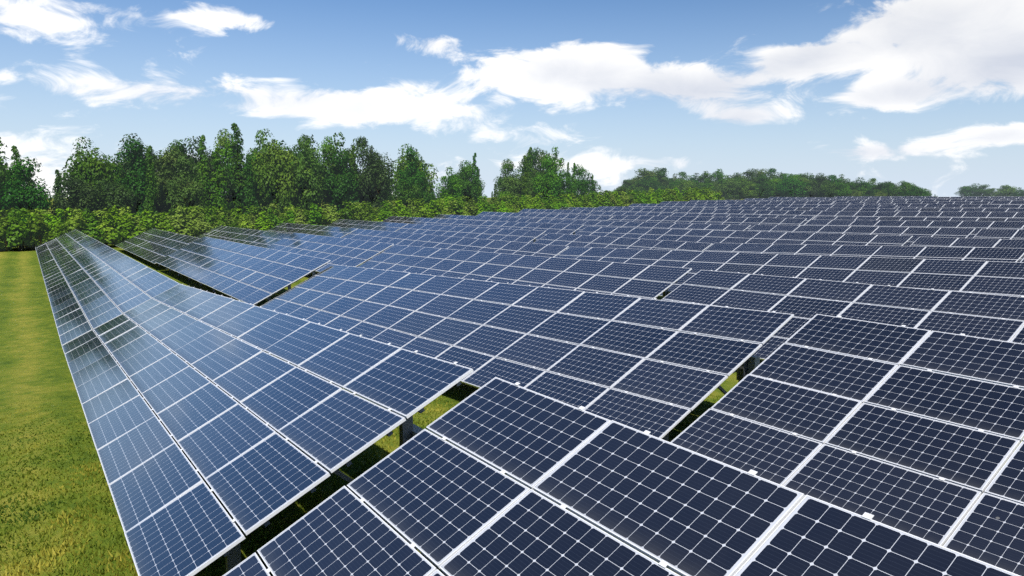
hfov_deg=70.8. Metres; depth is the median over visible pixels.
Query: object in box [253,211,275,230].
hedge bush
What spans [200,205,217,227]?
hedge bush
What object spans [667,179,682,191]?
tree
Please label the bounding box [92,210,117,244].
hedge bush
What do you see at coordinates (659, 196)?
hedge bush
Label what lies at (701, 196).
hedge bush
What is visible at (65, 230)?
hedge bush
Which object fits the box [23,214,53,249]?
hedge bush
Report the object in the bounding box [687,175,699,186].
tree
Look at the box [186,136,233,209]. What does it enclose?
tree
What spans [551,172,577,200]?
tree
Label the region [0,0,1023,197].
sky
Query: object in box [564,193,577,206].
hedge bush
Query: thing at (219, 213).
hedge bush
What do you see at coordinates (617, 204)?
hedge bush
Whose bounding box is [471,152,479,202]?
tree
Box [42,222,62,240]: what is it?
hedge bush
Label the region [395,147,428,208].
tree
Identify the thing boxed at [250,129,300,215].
tree
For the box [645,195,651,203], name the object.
hedge bush
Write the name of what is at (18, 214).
hedge bush
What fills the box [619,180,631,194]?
tree
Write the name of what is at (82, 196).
tree
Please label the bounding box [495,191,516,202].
tree
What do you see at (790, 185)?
tree
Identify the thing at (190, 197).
tree
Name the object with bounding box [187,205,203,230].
hedge bush
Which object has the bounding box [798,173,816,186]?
tree
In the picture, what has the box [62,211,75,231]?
hedge bush
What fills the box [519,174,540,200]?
tree
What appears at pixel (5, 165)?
tree
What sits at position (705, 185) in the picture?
tree
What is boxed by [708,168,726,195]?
tree
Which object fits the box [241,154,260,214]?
tree
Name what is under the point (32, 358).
ground
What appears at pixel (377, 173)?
tree
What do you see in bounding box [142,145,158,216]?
tree
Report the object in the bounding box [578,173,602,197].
tree
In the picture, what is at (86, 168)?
tree
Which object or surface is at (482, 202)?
hedge bush
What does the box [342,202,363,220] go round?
hedge bush
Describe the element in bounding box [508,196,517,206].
hedge bush
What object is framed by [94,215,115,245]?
hedge bush
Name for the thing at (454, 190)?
tree
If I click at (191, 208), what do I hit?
hedge bush
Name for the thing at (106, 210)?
hedge bush
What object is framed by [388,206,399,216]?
hedge bush
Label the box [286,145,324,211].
tree
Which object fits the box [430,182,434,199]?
tree
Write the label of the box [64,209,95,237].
hedge bush
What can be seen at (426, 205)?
hedge bush
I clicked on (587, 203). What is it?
hedge bush
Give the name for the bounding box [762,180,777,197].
tree
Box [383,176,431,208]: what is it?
tree
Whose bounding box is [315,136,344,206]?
tree
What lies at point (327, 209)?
hedge bush
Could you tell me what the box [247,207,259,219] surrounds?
hedge bush
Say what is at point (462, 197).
hedge bush
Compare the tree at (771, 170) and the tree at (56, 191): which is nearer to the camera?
the tree at (56, 191)
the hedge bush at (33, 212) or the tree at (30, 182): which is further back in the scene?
the tree at (30, 182)
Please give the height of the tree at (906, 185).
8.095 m
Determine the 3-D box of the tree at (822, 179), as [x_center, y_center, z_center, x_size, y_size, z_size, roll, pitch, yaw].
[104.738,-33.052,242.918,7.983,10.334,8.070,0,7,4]
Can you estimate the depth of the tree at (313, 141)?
108.45 m
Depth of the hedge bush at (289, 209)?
94.07 m
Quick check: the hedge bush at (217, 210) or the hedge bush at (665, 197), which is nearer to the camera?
the hedge bush at (217, 210)
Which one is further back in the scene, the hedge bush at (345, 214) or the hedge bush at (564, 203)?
the hedge bush at (564, 203)
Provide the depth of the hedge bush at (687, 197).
132.84 m
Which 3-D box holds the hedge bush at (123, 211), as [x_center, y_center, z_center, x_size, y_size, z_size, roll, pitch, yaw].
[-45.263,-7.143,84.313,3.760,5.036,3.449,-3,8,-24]
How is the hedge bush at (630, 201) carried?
on the ground at (32, 358)
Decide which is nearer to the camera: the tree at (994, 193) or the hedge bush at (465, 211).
the hedge bush at (465, 211)
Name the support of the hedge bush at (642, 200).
on the ground at (32, 358)
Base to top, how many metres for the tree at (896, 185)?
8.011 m
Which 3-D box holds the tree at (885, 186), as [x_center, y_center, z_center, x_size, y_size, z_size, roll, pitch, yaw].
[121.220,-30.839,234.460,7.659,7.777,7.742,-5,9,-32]
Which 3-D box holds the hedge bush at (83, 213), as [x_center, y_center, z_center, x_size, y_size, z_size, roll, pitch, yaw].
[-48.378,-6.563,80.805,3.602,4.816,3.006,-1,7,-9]
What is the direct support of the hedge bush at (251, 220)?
on the ground at (32, 358)
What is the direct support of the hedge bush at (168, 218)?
on the ground at (32, 358)
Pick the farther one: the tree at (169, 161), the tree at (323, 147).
the tree at (323, 147)
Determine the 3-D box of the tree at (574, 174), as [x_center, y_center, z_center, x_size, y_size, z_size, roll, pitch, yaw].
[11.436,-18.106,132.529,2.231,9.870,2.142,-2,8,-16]
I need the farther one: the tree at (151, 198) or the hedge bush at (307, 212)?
the hedge bush at (307, 212)
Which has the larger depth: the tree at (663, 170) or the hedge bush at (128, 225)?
the tree at (663, 170)
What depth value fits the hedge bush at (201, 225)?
86.36 m
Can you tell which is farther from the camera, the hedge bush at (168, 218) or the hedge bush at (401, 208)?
the hedge bush at (401, 208)
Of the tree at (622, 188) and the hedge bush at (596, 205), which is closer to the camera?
the hedge bush at (596, 205)
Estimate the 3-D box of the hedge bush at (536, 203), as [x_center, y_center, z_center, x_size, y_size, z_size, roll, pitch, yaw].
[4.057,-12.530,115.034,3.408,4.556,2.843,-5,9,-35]
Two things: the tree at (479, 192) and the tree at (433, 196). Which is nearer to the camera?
the tree at (433, 196)
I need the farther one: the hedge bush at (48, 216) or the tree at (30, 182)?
the tree at (30, 182)
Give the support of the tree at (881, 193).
on the ground at (32, 358)
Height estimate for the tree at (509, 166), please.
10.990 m
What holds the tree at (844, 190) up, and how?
on the ground at (32, 358)
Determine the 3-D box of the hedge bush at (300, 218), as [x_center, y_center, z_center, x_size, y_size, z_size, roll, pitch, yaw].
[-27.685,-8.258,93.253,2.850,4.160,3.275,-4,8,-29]
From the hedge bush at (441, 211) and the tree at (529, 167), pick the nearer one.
the hedge bush at (441, 211)
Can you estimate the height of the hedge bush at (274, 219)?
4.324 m
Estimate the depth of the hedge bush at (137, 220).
83.29 m
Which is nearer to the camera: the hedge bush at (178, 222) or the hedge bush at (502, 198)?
the hedge bush at (178, 222)
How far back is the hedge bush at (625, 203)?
125.20 m
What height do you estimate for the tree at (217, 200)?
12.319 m
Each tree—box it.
[0,137,14,217]
[0,157,53,220]
[0,163,11,217]
[9,145,34,218]
[26,167,36,210]
[50,174,103,220]
[52,169,67,217]
[52,176,61,219]
[55,137,126,220]
[87,179,141,219]
[94,154,123,208]
[112,138,156,217]
[114,133,176,215]
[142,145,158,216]
[153,147,196,216]
[158,136,210,216]
[165,156,208,215]
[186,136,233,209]
[196,135,211,215]
[207,147,233,216]
[211,140,249,217]
[213,128,244,209]
[225,123,249,213]
[235,139,307,211]
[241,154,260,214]
[248,130,264,214]
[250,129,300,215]
[283,134,327,210]
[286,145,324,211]
[291,135,326,211]
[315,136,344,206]
[320,132,360,210]
[320,148,359,212]
[347,136,377,208]
[356,145,393,212]
[383,168,399,207]
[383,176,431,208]
[387,144,437,205]
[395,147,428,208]
[424,192,440,206]
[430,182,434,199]
[435,166,463,202]
[439,173,465,202]
[451,160,483,204]
[452,165,486,198]
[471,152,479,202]
[477,186,482,201]
[493,158,519,200]
[493,183,497,198]
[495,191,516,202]
[496,168,536,200]
[517,147,544,175]
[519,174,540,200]
[520,155,532,196]
[526,147,533,179]
[528,150,557,198]
[530,154,561,204]
[545,147,566,194]
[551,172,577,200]
[566,164,589,201]
[571,162,577,198]
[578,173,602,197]
[613,186,626,195]
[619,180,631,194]
[626,174,643,188]
[626,180,646,195]
[629,168,664,185]
[629,176,668,194]
[652,167,673,186]
[659,177,670,191]
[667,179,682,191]
[671,178,697,195]
[678,172,690,178]
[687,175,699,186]
[694,173,712,188]
[698,178,715,193]
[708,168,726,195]
[710,181,721,196]
[718,177,740,199]
[731,177,749,199]
[732,173,748,199]
[739,173,763,198]
[740,168,758,199]
[741,181,758,197]
[750,168,769,183]
[750,174,772,197]
[755,172,784,183]
[759,173,791,195]
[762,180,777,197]
[767,168,776,175]
[771,180,780,196]
[775,175,811,196]
[781,174,805,195]
[791,177,813,196]
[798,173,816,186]
[805,179,818,196]
[815,175,834,196]
[816,188,824,196]
[819,180,840,196]
[821,175,841,195]
[833,182,851,196]
[836,174,850,194]
[844,177,863,195]
[848,189,861,195]
[857,181,874,194]
[858,185,866,195]
[864,189,876,195]
[866,178,878,191]
[874,181,896,193]
[875,190,887,195]
[888,181,900,193]
[896,180,915,195]
[904,186,930,195]
[954,183,984,196]
[974,184,992,196]
[987,188,998,195]
[998,185,1018,196]
[1012,187,1023,196]
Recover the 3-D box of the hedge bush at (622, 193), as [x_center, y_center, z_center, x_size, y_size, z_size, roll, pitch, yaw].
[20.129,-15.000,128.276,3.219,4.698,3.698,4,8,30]
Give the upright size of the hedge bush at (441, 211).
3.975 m
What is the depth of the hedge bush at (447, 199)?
106.97 m
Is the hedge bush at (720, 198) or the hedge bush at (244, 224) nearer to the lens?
the hedge bush at (244, 224)
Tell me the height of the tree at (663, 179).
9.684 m
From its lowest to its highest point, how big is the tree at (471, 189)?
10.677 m
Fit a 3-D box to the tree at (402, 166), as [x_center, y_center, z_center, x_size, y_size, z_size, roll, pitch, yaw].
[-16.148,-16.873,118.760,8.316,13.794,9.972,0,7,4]
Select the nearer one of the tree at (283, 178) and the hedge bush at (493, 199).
the tree at (283, 178)
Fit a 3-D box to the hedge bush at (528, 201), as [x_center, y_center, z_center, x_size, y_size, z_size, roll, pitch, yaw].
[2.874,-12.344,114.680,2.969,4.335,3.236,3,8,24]
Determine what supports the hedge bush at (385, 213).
on the ground at (32, 358)
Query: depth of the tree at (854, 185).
242.54 m
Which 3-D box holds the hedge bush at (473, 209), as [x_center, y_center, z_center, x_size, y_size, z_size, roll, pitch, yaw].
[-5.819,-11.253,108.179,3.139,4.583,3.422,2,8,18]
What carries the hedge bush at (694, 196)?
on the ground at (32, 358)
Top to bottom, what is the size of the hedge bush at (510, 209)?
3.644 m
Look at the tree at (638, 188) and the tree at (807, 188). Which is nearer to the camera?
the tree at (807, 188)
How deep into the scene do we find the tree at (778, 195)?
242.36 m
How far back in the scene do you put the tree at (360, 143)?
108.98 m
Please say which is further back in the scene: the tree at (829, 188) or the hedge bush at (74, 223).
the tree at (829, 188)
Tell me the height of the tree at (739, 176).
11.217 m
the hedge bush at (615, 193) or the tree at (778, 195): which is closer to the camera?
the hedge bush at (615, 193)
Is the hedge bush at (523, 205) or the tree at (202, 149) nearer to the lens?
the tree at (202, 149)
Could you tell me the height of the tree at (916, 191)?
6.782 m
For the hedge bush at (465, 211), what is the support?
on the ground at (32, 358)
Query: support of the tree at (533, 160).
on the ground at (32, 358)
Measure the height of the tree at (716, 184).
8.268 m
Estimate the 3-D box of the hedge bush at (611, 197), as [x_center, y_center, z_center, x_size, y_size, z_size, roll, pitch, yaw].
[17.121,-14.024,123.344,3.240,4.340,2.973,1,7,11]
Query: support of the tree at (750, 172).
on the ground at (32, 358)
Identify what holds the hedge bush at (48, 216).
on the ground at (32, 358)
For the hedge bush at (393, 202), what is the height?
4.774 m
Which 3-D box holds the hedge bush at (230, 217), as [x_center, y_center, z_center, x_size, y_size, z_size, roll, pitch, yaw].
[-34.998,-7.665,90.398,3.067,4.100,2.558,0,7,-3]
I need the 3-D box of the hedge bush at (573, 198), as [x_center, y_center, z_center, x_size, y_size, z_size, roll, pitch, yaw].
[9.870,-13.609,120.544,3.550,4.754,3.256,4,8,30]
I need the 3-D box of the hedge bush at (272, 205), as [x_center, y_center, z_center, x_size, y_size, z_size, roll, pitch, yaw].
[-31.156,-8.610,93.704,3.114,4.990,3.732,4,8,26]
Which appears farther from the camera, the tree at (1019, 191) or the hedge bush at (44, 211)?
the tree at (1019, 191)
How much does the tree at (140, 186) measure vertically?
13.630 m
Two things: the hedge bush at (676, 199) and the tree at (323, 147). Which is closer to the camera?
the tree at (323, 147)
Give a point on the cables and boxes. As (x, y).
(753, 362)
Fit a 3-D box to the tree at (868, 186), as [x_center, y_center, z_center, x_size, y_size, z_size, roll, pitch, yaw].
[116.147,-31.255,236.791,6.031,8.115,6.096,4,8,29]
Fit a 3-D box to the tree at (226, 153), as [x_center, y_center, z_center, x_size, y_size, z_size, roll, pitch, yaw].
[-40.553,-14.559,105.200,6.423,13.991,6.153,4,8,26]
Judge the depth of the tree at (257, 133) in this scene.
107.12 m
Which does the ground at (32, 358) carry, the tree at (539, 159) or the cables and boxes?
the tree at (539, 159)
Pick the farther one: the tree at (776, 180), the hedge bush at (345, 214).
the tree at (776, 180)
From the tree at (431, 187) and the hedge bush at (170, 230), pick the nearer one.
the hedge bush at (170, 230)
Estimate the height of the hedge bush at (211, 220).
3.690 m
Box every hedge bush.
[0,208,16,249]
[0,208,29,250]
[0,211,23,250]
[0,216,21,251]
[20,214,43,250]
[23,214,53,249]
[26,208,45,237]
[31,209,50,233]
[41,213,61,241]
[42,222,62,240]
[47,207,72,235]
[59,223,69,235]
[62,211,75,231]
[63,208,90,234]
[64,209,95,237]
[78,213,105,241]
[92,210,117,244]
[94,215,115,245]
[102,205,125,246]
[104,208,124,245]
[116,212,136,240]
[118,207,132,238]
[129,216,146,235]
[130,209,157,236]
[151,212,173,231]
[163,219,176,232]
[164,208,179,230]
[165,215,177,232]
[169,205,196,236]
[180,207,197,235]
[182,206,201,236]
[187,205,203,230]
[192,212,211,236]
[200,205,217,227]
[208,215,217,227]
[211,207,225,215]
[212,211,229,228]
[214,215,229,227]
[226,208,241,225]
[226,211,242,227]
[228,219,238,227]
[239,215,255,229]
[243,206,263,229]
[246,214,260,229]
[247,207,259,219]
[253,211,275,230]
[264,208,282,229]
[266,203,284,218]
[276,214,289,225]
[283,207,293,217]
[285,210,296,223]
[289,208,306,224]
[303,209,317,224]
[305,204,321,225]
[315,208,326,224]
[320,204,329,225]
[323,206,341,225]
[340,200,355,219]
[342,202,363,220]
[352,201,373,220]
[365,203,373,215]
[366,206,376,220]
[377,201,394,220]
[386,200,396,208]
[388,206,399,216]
[394,200,413,216]
[406,199,416,211]
[412,198,433,217]
[423,204,432,217]
[429,200,439,213]
[430,199,441,215]
[438,204,447,214]
[442,200,457,214]
[443,196,454,209]
[450,197,470,215]
[460,196,470,214]
[461,206,471,215]
[465,199,478,215]
[475,203,484,215]
[476,194,492,211]
[488,197,496,206]
[491,202,500,211]
[496,195,509,208]
[496,201,510,212]
[505,203,514,212]
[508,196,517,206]
[515,196,530,210]
[524,198,534,208]
[530,195,544,208]
[545,194,557,206]
[545,197,554,208]
[551,195,563,209]
[558,196,567,207]
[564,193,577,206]
[570,193,576,204]
[579,195,593,207]
[584,191,599,207]
[597,195,604,205]
[601,191,614,205]
[609,194,616,205]
[612,191,624,206]
[613,195,622,205]
[618,191,626,200]
[621,196,629,206]
[625,195,634,206]
[629,191,640,203]
[636,193,646,203]
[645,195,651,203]
[647,191,657,203]
[653,190,662,203]
[659,188,670,203]
[668,189,675,199]
[672,191,682,200]
[683,192,692,200]
[687,187,700,199]
[694,187,708,199]
[701,187,715,199]
[715,191,724,199]
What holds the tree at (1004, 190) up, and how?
on the ground at (32, 358)
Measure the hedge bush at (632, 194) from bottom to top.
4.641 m
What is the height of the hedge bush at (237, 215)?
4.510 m
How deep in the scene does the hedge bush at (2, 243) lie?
75.82 m
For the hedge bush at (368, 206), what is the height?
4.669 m
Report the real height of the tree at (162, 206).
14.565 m
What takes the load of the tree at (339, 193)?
on the ground at (32, 358)
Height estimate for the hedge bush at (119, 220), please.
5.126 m
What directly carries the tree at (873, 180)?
on the ground at (32, 358)
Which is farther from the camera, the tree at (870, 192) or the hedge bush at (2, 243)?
the tree at (870, 192)
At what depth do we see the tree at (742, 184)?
245.56 m
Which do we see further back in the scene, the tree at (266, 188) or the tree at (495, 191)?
the tree at (495, 191)
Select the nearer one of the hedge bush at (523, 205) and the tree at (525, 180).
the hedge bush at (523, 205)
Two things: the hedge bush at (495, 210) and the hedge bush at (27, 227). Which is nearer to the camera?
the hedge bush at (27, 227)
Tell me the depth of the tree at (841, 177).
243.19 m
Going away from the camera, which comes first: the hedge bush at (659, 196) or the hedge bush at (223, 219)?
the hedge bush at (223, 219)
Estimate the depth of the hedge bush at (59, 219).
80.21 m
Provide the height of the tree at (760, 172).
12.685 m
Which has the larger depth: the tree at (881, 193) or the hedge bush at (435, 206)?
the tree at (881, 193)
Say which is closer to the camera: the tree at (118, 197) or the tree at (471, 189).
the tree at (118, 197)
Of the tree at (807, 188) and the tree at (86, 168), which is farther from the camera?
the tree at (807, 188)
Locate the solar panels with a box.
[35,196,1023,575]
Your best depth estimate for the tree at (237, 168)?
98.85 m
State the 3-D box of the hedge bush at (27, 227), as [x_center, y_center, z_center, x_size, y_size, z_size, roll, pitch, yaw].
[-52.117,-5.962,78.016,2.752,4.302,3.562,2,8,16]
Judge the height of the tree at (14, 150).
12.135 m
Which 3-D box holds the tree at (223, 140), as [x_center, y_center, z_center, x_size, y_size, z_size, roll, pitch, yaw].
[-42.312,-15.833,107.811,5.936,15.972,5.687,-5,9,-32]
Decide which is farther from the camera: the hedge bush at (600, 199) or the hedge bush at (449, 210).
the hedge bush at (600, 199)
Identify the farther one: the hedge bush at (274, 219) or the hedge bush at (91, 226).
the hedge bush at (274, 219)
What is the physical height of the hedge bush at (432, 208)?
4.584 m
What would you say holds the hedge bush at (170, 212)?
on the ground at (32, 358)
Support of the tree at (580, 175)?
on the ground at (32, 358)
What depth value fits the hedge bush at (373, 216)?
99.31 m
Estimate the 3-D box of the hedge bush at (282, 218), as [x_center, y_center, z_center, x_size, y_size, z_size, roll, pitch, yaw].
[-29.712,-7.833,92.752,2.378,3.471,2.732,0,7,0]
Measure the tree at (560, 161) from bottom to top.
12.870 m
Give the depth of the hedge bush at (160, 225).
84.74 m
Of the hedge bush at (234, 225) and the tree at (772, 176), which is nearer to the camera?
the hedge bush at (234, 225)
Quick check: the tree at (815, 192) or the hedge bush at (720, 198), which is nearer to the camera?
the hedge bush at (720, 198)
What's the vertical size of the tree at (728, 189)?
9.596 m
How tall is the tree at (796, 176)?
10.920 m
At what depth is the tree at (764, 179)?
242.00 m
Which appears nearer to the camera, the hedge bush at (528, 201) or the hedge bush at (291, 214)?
the hedge bush at (291, 214)
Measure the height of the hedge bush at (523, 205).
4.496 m
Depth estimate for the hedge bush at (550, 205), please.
116.03 m
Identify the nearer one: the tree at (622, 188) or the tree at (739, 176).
the tree at (622, 188)
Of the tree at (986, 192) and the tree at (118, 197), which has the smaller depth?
the tree at (118, 197)
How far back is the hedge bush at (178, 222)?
85.65 m
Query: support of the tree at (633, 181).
on the ground at (32, 358)
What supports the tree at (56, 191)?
on the ground at (32, 358)
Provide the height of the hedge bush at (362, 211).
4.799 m
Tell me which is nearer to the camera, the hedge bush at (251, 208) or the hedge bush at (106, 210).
the hedge bush at (106, 210)
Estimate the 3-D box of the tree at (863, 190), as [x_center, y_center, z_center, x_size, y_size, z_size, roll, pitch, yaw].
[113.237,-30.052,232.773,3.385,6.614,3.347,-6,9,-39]
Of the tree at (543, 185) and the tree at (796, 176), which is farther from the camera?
the tree at (796, 176)
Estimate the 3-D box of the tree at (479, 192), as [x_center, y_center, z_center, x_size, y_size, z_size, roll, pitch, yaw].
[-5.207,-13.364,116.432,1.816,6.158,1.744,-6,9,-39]
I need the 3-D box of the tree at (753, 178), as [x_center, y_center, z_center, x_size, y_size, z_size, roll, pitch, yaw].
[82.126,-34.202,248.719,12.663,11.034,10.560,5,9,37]
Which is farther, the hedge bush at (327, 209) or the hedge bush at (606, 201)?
the hedge bush at (606, 201)
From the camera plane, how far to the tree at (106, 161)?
93.90 m
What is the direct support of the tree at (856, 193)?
on the ground at (32, 358)
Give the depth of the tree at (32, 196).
81.39 m
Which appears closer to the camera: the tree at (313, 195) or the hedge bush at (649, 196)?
the tree at (313, 195)
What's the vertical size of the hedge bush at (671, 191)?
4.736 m
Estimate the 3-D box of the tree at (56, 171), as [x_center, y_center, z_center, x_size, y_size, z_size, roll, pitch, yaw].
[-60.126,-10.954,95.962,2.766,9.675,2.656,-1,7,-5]
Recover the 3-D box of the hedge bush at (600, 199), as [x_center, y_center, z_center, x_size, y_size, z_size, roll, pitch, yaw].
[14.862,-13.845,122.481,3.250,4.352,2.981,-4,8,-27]
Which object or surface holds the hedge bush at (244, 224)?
on the ground at (32, 358)
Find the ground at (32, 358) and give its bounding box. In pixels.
[0,198,1023,575]
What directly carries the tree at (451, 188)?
on the ground at (32, 358)
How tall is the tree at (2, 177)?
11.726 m
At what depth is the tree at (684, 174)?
265.06 m
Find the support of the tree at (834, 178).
on the ground at (32, 358)
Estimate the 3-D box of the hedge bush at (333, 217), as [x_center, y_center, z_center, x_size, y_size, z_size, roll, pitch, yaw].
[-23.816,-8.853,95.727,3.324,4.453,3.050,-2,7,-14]
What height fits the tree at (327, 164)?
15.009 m
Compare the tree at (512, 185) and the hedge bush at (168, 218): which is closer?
the hedge bush at (168, 218)
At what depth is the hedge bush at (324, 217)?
95.52 m
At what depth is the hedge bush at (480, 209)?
108.11 m
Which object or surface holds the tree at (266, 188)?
on the ground at (32, 358)
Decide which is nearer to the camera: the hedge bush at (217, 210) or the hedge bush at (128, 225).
the hedge bush at (128, 225)
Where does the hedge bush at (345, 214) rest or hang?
on the ground at (32, 358)
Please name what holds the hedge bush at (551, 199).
on the ground at (32, 358)
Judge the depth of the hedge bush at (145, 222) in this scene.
83.47 m
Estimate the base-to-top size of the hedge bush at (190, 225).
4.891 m
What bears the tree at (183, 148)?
on the ground at (32, 358)
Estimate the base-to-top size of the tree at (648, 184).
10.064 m
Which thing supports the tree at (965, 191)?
on the ground at (32, 358)
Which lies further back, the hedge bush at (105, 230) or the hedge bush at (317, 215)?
the hedge bush at (317, 215)
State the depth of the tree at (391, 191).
123.40 m
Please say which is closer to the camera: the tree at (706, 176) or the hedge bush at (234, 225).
the hedge bush at (234, 225)
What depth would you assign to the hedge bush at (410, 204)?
104.96 m
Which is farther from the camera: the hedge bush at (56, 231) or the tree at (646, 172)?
the tree at (646, 172)
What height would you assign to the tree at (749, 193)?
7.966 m
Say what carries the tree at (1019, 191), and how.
on the ground at (32, 358)
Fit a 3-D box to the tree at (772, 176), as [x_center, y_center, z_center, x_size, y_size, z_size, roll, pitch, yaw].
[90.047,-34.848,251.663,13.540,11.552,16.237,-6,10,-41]
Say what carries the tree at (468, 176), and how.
on the ground at (32, 358)
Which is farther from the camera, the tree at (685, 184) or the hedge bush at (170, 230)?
the tree at (685, 184)
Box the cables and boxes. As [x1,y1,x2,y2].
[412,291,759,470]
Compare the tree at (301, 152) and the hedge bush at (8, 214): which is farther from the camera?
the tree at (301, 152)
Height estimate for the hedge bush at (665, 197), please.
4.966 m
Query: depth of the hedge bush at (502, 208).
110.95 m
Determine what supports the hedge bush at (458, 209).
on the ground at (32, 358)
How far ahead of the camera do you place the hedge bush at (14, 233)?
76.09 m
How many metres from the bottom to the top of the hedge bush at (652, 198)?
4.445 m
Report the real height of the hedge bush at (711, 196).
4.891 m
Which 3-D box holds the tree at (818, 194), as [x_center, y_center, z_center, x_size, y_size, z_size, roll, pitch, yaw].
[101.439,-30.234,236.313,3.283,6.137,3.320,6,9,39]
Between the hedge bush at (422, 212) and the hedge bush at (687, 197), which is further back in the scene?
the hedge bush at (687, 197)

